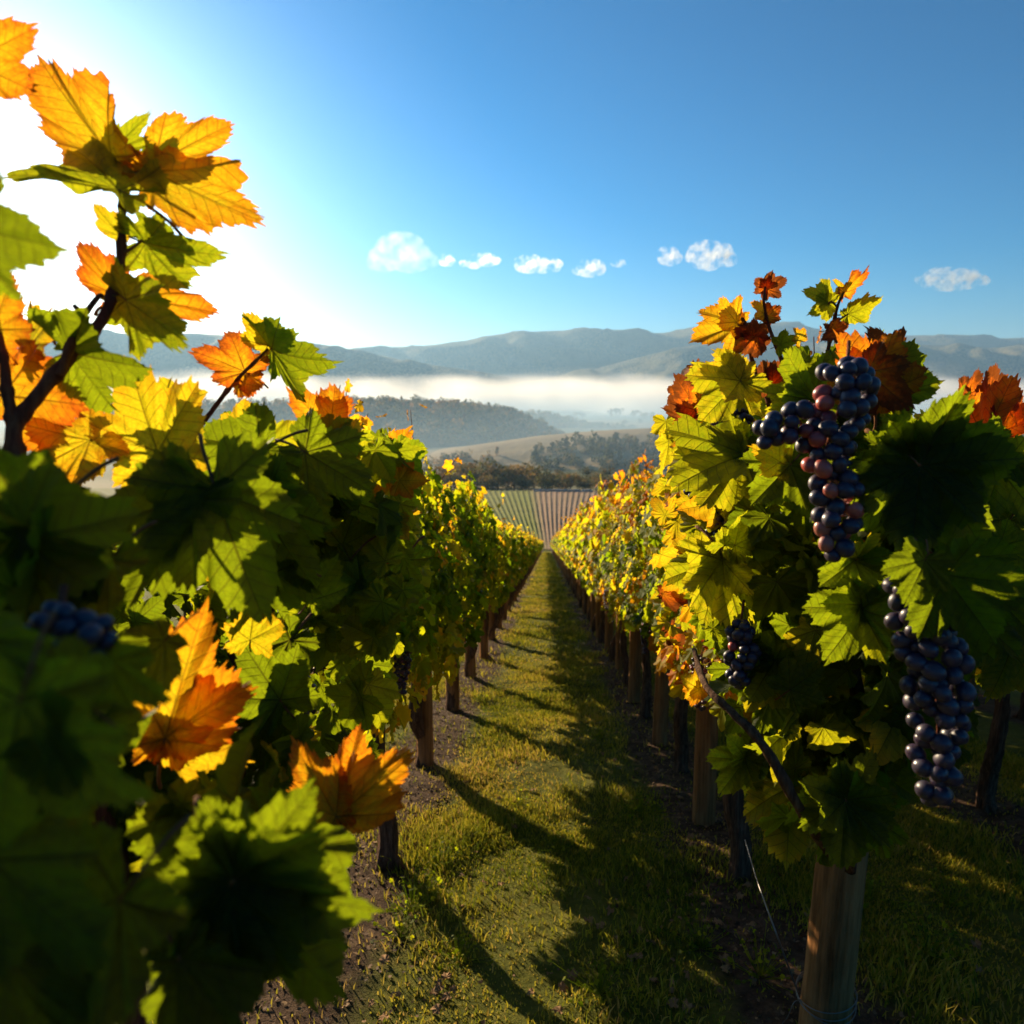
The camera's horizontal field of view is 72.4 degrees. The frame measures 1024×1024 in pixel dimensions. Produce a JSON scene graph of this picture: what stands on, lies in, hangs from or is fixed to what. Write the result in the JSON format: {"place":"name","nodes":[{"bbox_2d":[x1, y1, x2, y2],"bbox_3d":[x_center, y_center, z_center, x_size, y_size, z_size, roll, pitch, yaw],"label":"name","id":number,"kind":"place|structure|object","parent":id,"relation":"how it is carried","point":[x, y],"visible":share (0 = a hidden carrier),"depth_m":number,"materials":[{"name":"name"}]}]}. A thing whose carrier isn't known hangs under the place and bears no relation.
{"place":"outdoors","nodes":[
{"label":"outdoors","id":0,"kind":"place"},
{"bbox_2d":[2,408,523,447],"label":"wooded hill","id":1,"kind":"structure","parent":0,"point":[431,442],"depth_m":787.36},
{"bbox_2d":[75,395,564,444],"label":"woodland","id":2,"kind":"object","parent":1,"relation":"on","point":[527,425],"visible":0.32,"depth_m":812.72,"materials":[{"name":"green plant"}]},
{"bbox_2d":[17,329,612,409],"bbox_3d":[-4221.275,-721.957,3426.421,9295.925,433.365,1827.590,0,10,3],"label":"hill","id":3,"kind":"structure","parent":0,"point":[366,373],"depth_m":2946.87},
{"bbox_2d":[0,408,1023,1023],"bbox_3d":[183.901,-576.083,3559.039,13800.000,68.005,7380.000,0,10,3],"label":"ground","id":4,"kind":"structure","parent":0,"point":[374,982],"depth_m":3.04,"materials":[{"name":"plant"}]},
{"bbox_2d":[0,15,435,1023],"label":"grapevine","id":5,"kind":"object","parent":4,"relation":"on","point":[188,805],"visible":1,"depth_m":0.62,"materials":[{"name":"plant"}]},
{"bbox_2d":[275,378,467,872],"bbox_3d":[-0.617,0.611,3.243,0.773,2.398,1.790,0,10,3],"label":"grapevine","id":6,"kind":"object","parent":4,"relation":"on","point":[437,650],"visible":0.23,"depth_m":3.07,"materials":[{"name":"green plant"}]},
{"bbox_2d":[379,954,389,963],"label":"fallen leaf","id":7,"kind":"object","parent":4,"relation":"on","point":[383,958],"visible":1,"depth_m":2.62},
{"bbox_2d":[367,892,430,949],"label":"weed tuft","id":8,"kind":"object","parent":4,"relation":"on","point":[401,934],"visible":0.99,"depth_m":2.82,"materials":[{"name":"green plant"}]},
{"bbox_2d":[386,860,443,934],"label":"weed tuft","id":9,"kind":"object","parent":4,"relation":"on","point":[412,904],"visible":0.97,"depth_m":3.03,"materials":[{"name":"green plant"}]},
{"bbox_2d":[391,867,452,898],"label":"weed tuft","id":10,"kind":"object","parent":4,"relation":"on","point":[422,883],"visible":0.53,"depth_m":3.20,"materials":[{"name":"green plant"}]},
{"bbox_2d":[417,629,433,766],"bbox_3d":[-0.611,1.342,4.882,0.122,1.178,0.130,1,9,8],"label":"vine post","id":11,"kind":"object","parent":4,"relation":"on","point":[425,753],"visible":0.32,"depth_m":4.87,"materials":[{"name":"brown wood"}]},
{"bbox_2d":[423,463,443,477],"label":"round tree","id":12,"kind":"object","parent":4,"relation":"on","point":[438,468],"visible":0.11,"depth_m":305.16,"materials":[{"name":"green plant"}]},
{"bbox_2d":[412,837,458,866],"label":"weed tuft","id":13,"kind":"object","parent":4,"relation":"on","point":[441,862],"visible":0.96,"depth_m":3.46,"materials":[{"name":"green plant"}]},
{"bbox_2d":[430,1004,441,1014],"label":"fallen leaf","id":14,"kind":"object","parent":4,"relation":"on","point":[435,1008],"visible":1,"depth_m":2.38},
{"bbox_2d":[430,986,441,996],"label":"fallen leaf","id":15,"kind":"object","parent":4,"relation":"on","point":[435,990],"visible":1,"depth_m":2.47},
{"bbox_2d":[440,991,450,1001],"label":"fallen leaf","id":16,"kind":"object","parent":4,"relation":"on","point":[446,996],"visible":1,"depth_m":2.45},
{"bbox_2d":[441,972,451,979],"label":"fallen leaf","id":17,"kind":"object","parent":4,"relation":"on","point":[444,975],"visible":1,"depth_m":2.55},
{"bbox_2d":[408,485,490,767],"bbox_3d":[-0.624,0.787,4.779,0.929,2.162,1.784,0,10,3],"label":"grapevine","id":18,"kind":"object","parent":4,"relation":"on","point":[468,570],"visible":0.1,"depth_m":4.80,"materials":[{"name":"green plant"}]},
{"bbox_2d":[446,659,458,710],"bbox_3d":[-0.541,1.409,6.411,0.127,1.178,0.118,-5,11,-35],"label":"vine post","id":19,"kind":"object","parent":4,"relation":"on","point":[453,687],"visible":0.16,"depth_m":6.40,"materials":[{"name":"brown wood"}]},
{"bbox_2d":[440,469,470,488],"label":"round tree","id":20,"kind":"object","parent":4,"relation":"on","point":[451,476],"visible":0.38,"depth_m":300.38,"materials":[{"name":"green plant"}]},
{"bbox_2d":[419,930,493,972],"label":"weed tuft","id":21,"kind":"object","parent":4,"relation":"on","point":[455,952],"visible":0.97,"depth_m":2.69,"materials":[{"name":"green plant"}]},
{"bbox_2d":[446,475,469,481],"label":"open tree","id":22,"kind":"object","parent":4,"relation":"on","point":[459,478],"visible":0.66,"depth_m":291.33,"materials":[{"name":"green plant"}]},
{"bbox_2d":[423,458,497,710],"bbox_3d":[-0.564,0.710,6.247,0.778,2.488,1.860,0,10,3],"label":"grapevine","id":23,"kind":"object","parent":4,"relation":"on","point":[459,496],"visible":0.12,"depth_m":6.15,"materials":[{"name":"green plant"}]},
{"bbox_2d":[450,462,480,487],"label":"open tree","id":24,"kind":"object","parent":4,"relation":"on","point":[467,466],"visible":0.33,"depth_m":318.10,"materials":[{"name":"green plant"}]},
{"bbox_2d":[464,620,475,676],"bbox_3d":[-0.474,1.477,7.939,0.154,1.180,0.117,9,13,43],"label":"vine post","id":25,"kind":"object","parent":4,"relation":"on","point":[472,668],"visible":0.28,"depth_m":7.93,"materials":[{"name":"brown wood"}]},
{"bbox_2d":[455,460,487,485],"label":"round tree","id":26,"kind":"object","parent":4,"relation":"on","point":[473,468],"visible":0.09,"depth_m":328.93,"materials":[{"name":"green plant"}]},
{"bbox_2d":[447,486,503,676],"bbox_3d":[-0.484,0.843,7.831,0.733,2.336,1.827,0,10,3],"label":"grapevine","id":27,"kind":"object","parent":4,"relation":"on","point":[492,570],"visible":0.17,"depth_m":7.62,"materials":[{"name":"green plant"}]},
{"bbox_2d":[454,457,503,489],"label":"round tree","id":28,"kind":"object","parent":4,"relation":"on","point":[476,474],"visible":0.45,"depth_m":304.15,"materials":[{"name":"green plant"}]},
{"bbox_2d":[479,610,487,659],"bbox_3d":[-0.384,1.546,9.459,0.125,1.178,0.122,-8,13,-38],"label":"vine post","id":29,"kind":"object","parent":4,"relation":"on","point":[483,651],"visible":0.35,"depth_m":9.46,"materials":[{"name":"brown wood"}]},
{"bbox_2d":[474,474,502,489],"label":"round tree","id":30,"kind":"object","parent":4,"relation":"on","point":[488,479],"visible":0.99,"depth_m":290.41,"materials":[{"name":"green plant"}]},
{"bbox_2d":[488,604,494,640],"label":"vine post","id":31,"kind":"object","parent":4,"relation":"on","point":[491,621],"visible":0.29,"depth_m":10.96,"materials":[{"name":"brown wood"}]},
{"bbox_2d":[479,464,514,489],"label":"open tree","id":32,"kind":"object","parent":4,"relation":"on","point":[498,474],"visible":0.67,"depth_m":296.21,"materials":[{"name":"green plant"}]},
{"bbox_2d":[485,516,514,659],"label":"grapevine","id":33,"kind":"object","parent":4,"relation":"on","point":[500,593],"visible":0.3,"depth_m":8.91,"materials":[{"name":"green plant"}]},
{"bbox_2d":[488,517,520,640],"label":"grapevine","id":34,"kind":"object","parent":4,"relation":"on","point":[514,555],"visible":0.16,"depth_m":10.93,"materials":[{"name":"green plant"}]},
{"bbox_2d":[502,602,506,619],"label":"vine post","id":35,"kind":"object","parent":4,"relation":"on","point":[504,617],"visible":0.13,"depth_m":14.06,"materials":[{"name":"brown wood"}]},
{"bbox_2d":[496,521,521,627],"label":"grapevine","id":36,"kind":"object","parent":4,"relation":"on","point":[511,535],"visible":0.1,"depth_m":12.40,"materials":[{"name":"green plant"}]},
{"bbox_2d":[503,527,521,606],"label":"grapevine","id":37,"kind":"object","parent":4,"relation":"on","point":[518,548],"visible":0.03,"depth_m":13.96,"materials":[{"name":"green plant"}]},
{"bbox_2d":[495,462,536,489],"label":"round tree","id":38,"kind":"object","parent":4,"relation":"on","point":[516,473],"visible":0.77,"depth_m":295.27,"materials":[{"name":"green plant"}]},
{"bbox_2d":[501,785,532,808],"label":"weed tuft","id":39,"kind":"object","parent":4,"relation":"on","point":[520,802],"visible":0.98,"depth_m":4.27,"materials":[{"name":"green plant"}]},
{"bbox_2d":[507,529,527,611],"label":"grapevine","id":40,"kind":"object","parent":4,"relation":"on","point":[523,555],"visible":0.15,"depth_m":15.42,"materials":[{"name":"green plant"}]},
{"bbox_2d":[509,524,528,594],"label":"grapevine","id":41,"kind":"object","parent":4,"relation":"on","point":[520,538],"visible":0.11,"depth_m":16.93,"materials":[{"name":"green plant"}]},
{"bbox_2d":[512,476,533,489],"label":"round tree","id":42,"kind":"object","parent":4,"relation":"on","point":[521,482],"visible":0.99,"depth_m":288.11,"materials":[{"name":"green plant"}]},
{"bbox_2d":[514,532,531,600],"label":"grapevine","id":43,"kind":"object","parent":4,"relation":"on","point":[526,547],"visible":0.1,"depth_m":18.31,"materials":[{"name":"green plant"}]},
{"bbox_2d":[519,535,532,592],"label":"grapevine","id":44,"kind":"object","parent":4,"relation":"on","point":[527,541],"visible":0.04,"depth_m":21.45,"materials":[{"name":"green plant"}]},
{"bbox_2d":[526,536,536,580],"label":"grapevine","id":45,"kind":"object","parent":4,"relation":"on","point":[533,547],"visible":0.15,"depth_m":27.47,"materials":[{"name":"green plant"}]},
{"bbox_2d":[519,464,548,488],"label":"open tree","id":46,"kind":"object","parent":4,"relation":"on","point":[537,468],"visible":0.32,"depth_m":316.78,"materials":[{"name":"green plant"}]},
{"bbox_2d":[532,469,556,488],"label":"round tree","id":47,"kind":"object","parent":4,"relation":"on","point":[552,474],"visible":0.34,"depth_m":310.56,"materials":[{"name":"green plant"}]},
{"bbox_2d":[534,469,569,490],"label":"round tree","id":48,"kind":"object","parent":4,"relation":"on","point":[549,483],"visible":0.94,"depth_m":274.23,"materials":[{"name":"green plant"}]},
{"bbox_2d":[549,1005,563,1014],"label":"fallen leaf","id":49,"kind":"object","parent":4,"relation":"on","point":[559,1009],"visible":1,"depth_m":2.35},
{"bbox_2d":[545,826,574,861],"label":"weed tuft","id":50,"kind":"object","parent":4,"relation":"on","point":[561,846],"visible":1,"depth_m":3.64,"materials":[{"name":"green plant"}]},
{"bbox_2d":[533,489,592,491],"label":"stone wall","id":51,"kind":"structure","parent":4,"relation":"on","point":[569,490],"depth_m":259.26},
{"bbox_2d":[558,981,568,993],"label":"fallen leaf","id":52,"kind":"object","parent":4,"relation":"on","point":[563,986],"visible":0.99,"depth_m":2.48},
{"bbox_2d":[561,513,574,593],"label":"grapevine","id":53,"kind":"object","parent":4,"relation":"on","point":[573,589],"visible":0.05,"depth_m":21.49,"materials":[{"name":"green plant"}]},
{"bbox_2d":[562,515,576,597],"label":"grapevine","id":54,"kind":"object","parent":4,"relation":"on","point":[566,532],"visible":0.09,"depth_m":19.43,"materials":[{"name":"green plant"}]},
{"bbox_2d":[556,472,586,488],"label":"open tree","id":55,"kind":"object","parent":4,"relation":"on","point":[571,477],"visible":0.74,"depth_m":284.47,"materials":[{"name":"green plant"}]},
{"bbox_2d":[567,968,577,980],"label":"fallen leaf","id":56,"kind":"object","parent":4,"relation":"on","point":[572,972],"visible":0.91,"depth_m":2.56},
{"bbox_2d":[565,514,582,607],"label":"grapevine","id":57,"kind":"object","parent":4,"relation":"on","point":[569,559],"visible":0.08,"depth_m":16.90,"materials":[{"name":"green plant"}]},
{"bbox_2d":[567,521,587,613],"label":"grapevine","id":58,"kind":"object","parent":4,"relation":"on","point":[573,567],"visible":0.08,"depth_m":15.35,"materials":[{"name":"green plant"}]},
{"bbox_2d":[564,474,591,487],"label":"open tree","id":59,"kind":"object","parent":4,"relation":"on","point":[586,476],"visible":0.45,"depth_m":291.27,"materials":[{"name":"green plant"}]},
{"bbox_2d":[579,577,582,598],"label":"vine post","id":60,"kind":"object","parent":4,"relation":"on","point":[580,590],"visible":0.21,"depth_m":17.57,"materials":[{"name":"brown wood"}]},
{"bbox_2d":[574,478,593,490],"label":"round tree","id":61,"kind":"object","parent":4,"relation":"on","point":[585,483],"visible":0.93,"depth_m":277.65,"materials":[{"name":"green plant"}]},
{"bbox_2d":[576,501,595,631],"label":"grapevine","id":62,"kind":"object","parent":4,"relation":"on","point":[593,620],"visible":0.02,"depth_m":12.34,"materials":[{"name":"yellow plant"}]},
{"bbox_2d":[577,467,594,475],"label":"round tree","id":63,"kind":"object","parent":4,"relation":"on","point":[585,472],"visible":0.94,"depth_m":422.16,"materials":[{"name":"green plant"}]},
{"bbox_2d":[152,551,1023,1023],"bbox_3d":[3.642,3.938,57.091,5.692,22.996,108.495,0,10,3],"label":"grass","id":64,"kind":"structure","parent":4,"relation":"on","point":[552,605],"depth_m":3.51,"materials":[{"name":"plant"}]},
{"bbox_2d":[570,496,606,620],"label":"grapevine","id":65,"kind":"object","parent":4,"relation":"on","point":[578,524],"visible":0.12,"depth_m":13.46,"materials":[{"name":"yellow plant"}]},
{"bbox_2d":[590,592,595,627],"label":"vine post","id":66,"kind":"object","parent":4,"relation":"on","point":[592,605],"visible":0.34,"depth_m":12.98,"materials":[{"name":"brown wood"}]},
{"bbox_2d":[547,956,642,1017],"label":"weed tuft","id":67,"kind":"object","parent":4,"relation":"on","point":[601,978],"visible":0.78,"depth_m":2.46,"materials":[{"name":"green plant"}]},
{"bbox_2d":[576,506,616,643],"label":"grapevine","id":68,"kind":"object","parent":4,"relation":"on","point":[587,579],"visible":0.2,"depth_m":10.46,"materials":[{"name":"yellow plant"}]},
{"bbox_2d":[581,726,614,739],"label":"weed tuft","id":69,"kind":"object","parent":4,"relation":"on","point":[599,731],"visible":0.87,"depth_m":5.58,"materials":[{"name":"green plant"}]},
{"bbox_2d":[595,594,601,637],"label":"vine post","id":70,"kind":"object","parent":4,"relation":"on","point":[598,611],"visible":0.22,"depth_m":11.46,"materials":[{"name":"brown wood"}]},
{"bbox_2d":[591,476,608,487],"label":"open tree","id":71,"kind":"object","parent":4,"relation":"on","point":[595,481],"visible":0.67,"depth_m":296.01,"materials":[{"name":"green plant"}]},
{"bbox_2d":[598,466,614,476],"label":"round tree","id":72,"kind":"object","parent":4,"relation":"on","point":[610,470],"visible":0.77,"depth_m":421.83,"materials":[{"name":"green plant"}]},
{"bbox_2d":[593,470,620,489],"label":"round tree","id":73,"kind":"object","parent":4,"relation":"on","point":[603,476],"visible":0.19,"depth_m":308.54,"materials":[{"name":"green plant"}]},
{"bbox_2d":[605,609,613,651],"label":"vine post","id":74,"kind":"object","parent":4,"relation":"on","point":[609,633],"visible":0.34,"depth_m":9.93,"materials":[{"name":"brown wood"}]},
{"bbox_2d":[584,470,640,660],"bbox_3d":[1.370,0.771,9.144,0.881,2.665,1.827,0,10,3],"label":"grapevine","id":75,"kind":"object","parent":4,"relation":"on","point":[594,548],"visible":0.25,"depth_m":8.90,"materials":[{"name":"yellow plant"}]},
{"bbox_2d":[605,476,622,488],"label":"open tree","id":76,"kind":"object","parent":4,"relation":"on","point":[609,479],"visible":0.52,"depth_m":292.70,"materials":[{"name":"green plant"}]},
{"bbox_2d":[592,495,636,684],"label":"grapevine","id":77,"kind":"object","parent":4,"relation":"on","point":[602,571],"visible":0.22,"depth_m":7.55,"materials":[{"name":"plant"}]},
{"bbox_2d":[615,608,622,669],"bbox_3d":[1.307,1.518,8.431,0.122,1.178,0.130,6,11,35],"label":"vine post","id":78,"kind":"object","parent":4,"relation":"on","point":[618,664],"visible":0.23,"depth_m":8.41,"materials":[{"name":"brown wood"}]},
{"bbox_2d":[600,448,665,717],"bbox_3d":[1.190,0.693,6.052,0.755,2.547,1.860,0,10,3],"label":"grapevine","id":79,"kind":"object","parent":4,"relation":"on","point":[624,532],"visible":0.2,"depth_m":6.21,"materials":[{"name":"plant"}]},
{"bbox_2d":[243,620,1023,1023],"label":"leaf litter","id":80,"kind":"object","parent":4,"relation":"on","point":[747,932],"visible":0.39,"depth_m":3.25,"materials":[{"name":"plant"}]},
{"bbox_2d":[628,629,640,702],"bbox_3d":[1.212,1.451,6.894,0.125,1.178,0.122,10,14,44],"label":"vine post","id":81,"kind":"object","parent":4,"relation":"on","point":[634,685],"visible":0.56,"depth_m":6.87,"materials":[{"name":"brown wood"}]},
{"bbox_2d":[619,452,690,773],"bbox_3d":[1.147,0.637,4.560,0.826,2.512,1.784,0,10,3],"label":"grapevine","id":82,"kind":"object","parent":4,"relation":"on","point":[644,545],"visible":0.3,"depth_m":4.66,"materials":[{"name":"plant"}]},
{"bbox_2d":[652,652,670,745],"bbox_3d":[1.143,1.385,5.356,0.119,1.178,0.175,1,10,5],"label":"vine post","id":83,"kind":"object","parent":4,"relation":"on","point":[661,713],"visible":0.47,"depth_m":5.33,"materials":[{"name":"brown wood"}]},
{"bbox_2d":[666,997,678,1007],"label":"fallen leaf","id":84,"kind":"object","parent":4,"relation":"on","point":[672,1004],"visible":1,"depth_m":2.38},
{"bbox_2d":[682,999,691,1013],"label":"fallen leaf","id":85,"kind":"object","parent":4,"relation":"on","point":[689,1006],"visible":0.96,"depth_m":2.36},
{"bbox_2d":[659,900,737,960],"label":"weed tuft","id":86,"kind":"object","parent":4,"relation":"on","point":[700,941],"visible":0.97,"depth_m":2.70,"materials":[{"name":"green plant"}]},
{"bbox_2d":[692,705,717,825],"bbox_3d":[1.060,1.316,3.836,0.127,1.178,0.118,1,10,14],"label":"vine post","id":87,"kind":"object","parent":4,"relation":"on","point":[705,779],"visible":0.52,"depth_m":3.81,"materials":[{"name":"brown wood"}]},
{"bbox_2d":[719,952,729,966],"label":"fallen leaf","id":88,"kind":"object","parent":4,"relation":"on","point":[725,955],"visible":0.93,"depth_m":2.62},
{"bbox_2d":[709,920,801,993],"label":"weed tuft","id":89,"kind":"object","parent":4,"relation":"on","point":[767,972],"visible":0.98,"depth_m":2.52,"materials":[{"name":"green plant"}]},
{"bbox_2d":[651,326,923,883],"bbox_3d":[1.036,0.549,3.046,0.806,2.552,1.790,0,10,3],"label":"grapevine","id":90,"kind":"object","parent":4,"relation":"on","point":[673,658],"visible":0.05,"depth_m":3.17,"materials":[{"name":"plant"}]},
{"bbox_2d":[798,845,868,1023],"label":"vine post","id":91,"kind":"object","parent":4,"relation":"on","point":[832,943],"visible":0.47,"depth_m":2.10,"materials":[{"name":"brown wood"}]},
{"bbox_2d":[745,840,857,1023],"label":"tie wire","id":92,"kind":"object","parent":91,"relation":"attached to","point":[801,1001],"visible":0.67,"depth_m":2.15,"materials":[{"name":"grey"}]},
{"bbox_2d":[645,265,1023,874],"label":"grapevine","id":93,"kind":"object","parent":4,"relation":"on","point":[838,516],"visible":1,"depth_m":1.06,"materials":[{"name":"plant"}]},
{"bbox_2d":[969,678,978,695],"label":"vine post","id":94,"kind":"object","parent":4,"relation":"on","point":[973,683],"visible":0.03,"depth_m":7.21,"materials":[{"name":"brown wood"}]},
{"bbox_2d":[971,938,981,949],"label":"fallen leaf","id":95,"kind":"object","parent":4,"relation":"on","point":[977,943],"visible":1,"depth_m":2.75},
{"bbox_2d":[975,694,1010,813],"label":"grapevine","id":96,"kind":"object","parent":4,"relation":"on","point":[987,781],"visible":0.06,"depth_m":4.08,"materials":[{"name":"plant"}]},
{"bbox_2d":[1011,690,1023,719],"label":"grapevine","id":97,"kind":"object","parent":4,"relation":"on","point":[1019,713],"visible":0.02,"depth_m":6.45,"materials":[{"name":"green plant"}]},
{"bbox_2d":[0,0,1023,348],"label":"sky","id":98,"kind":"structure","parent":0,"point":[420,172],"materials":[{"name":"blue"}]},
{"bbox_2d":[449,490,620,549],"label":"ploughed field","id":99,"kind":"structure","parent":0,"point":[539,514],"depth_m":192.43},
{"bbox_2d":[549,420,573,427],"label":"wooded hill","id":100,"kind":"structure","parent":0,"point":[555,426],"depth_m":1155.06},
{"bbox_2d":[517,411,636,427],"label":"woodland","id":101,"kind":"object","parent":100,"relation":"on","point":[572,423],"visible":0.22,"depth_m":1155.30,"materials":[{"name":"grey plant"}]},
{"bbox_2d":[351,321,1023,380],"bbox_3d":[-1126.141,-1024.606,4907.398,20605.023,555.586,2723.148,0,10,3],"label":"hill","id":102,"kind":"structure","parent":0,"point":[530,355],"depth_m":4439.38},
{"bbox_2d":[427,428,1023,469],"bbox_3d":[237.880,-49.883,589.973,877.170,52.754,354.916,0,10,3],"label":"brown hill","id":103,"kind":"structure","parent":0,"point":[515,451],"depth_m":565.37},
{"bbox_2d":[421,447,500,470],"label":"woodland","id":104,"kind":"object","parent":103,"relation":"on","point":[444,456],"visible":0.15,"depth_m":524.12,"materials":[{"name":"green plant"}]},
{"bbox_2d":[530,430,1023,470],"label":"woodland","id":105,"kind":"object","parent":103,"relation":"on","point":[605,448],"visible":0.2,"depth_m":516.34,"materials":[{"name":"green plant"}]},
{"bbox_2d":[534,342,1023,407],"bbox_3d":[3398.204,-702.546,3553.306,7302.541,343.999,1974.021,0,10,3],"label":"hill","id":106,"kind":"structure","parent":0,"point":[646,381],"depth_m":3364.30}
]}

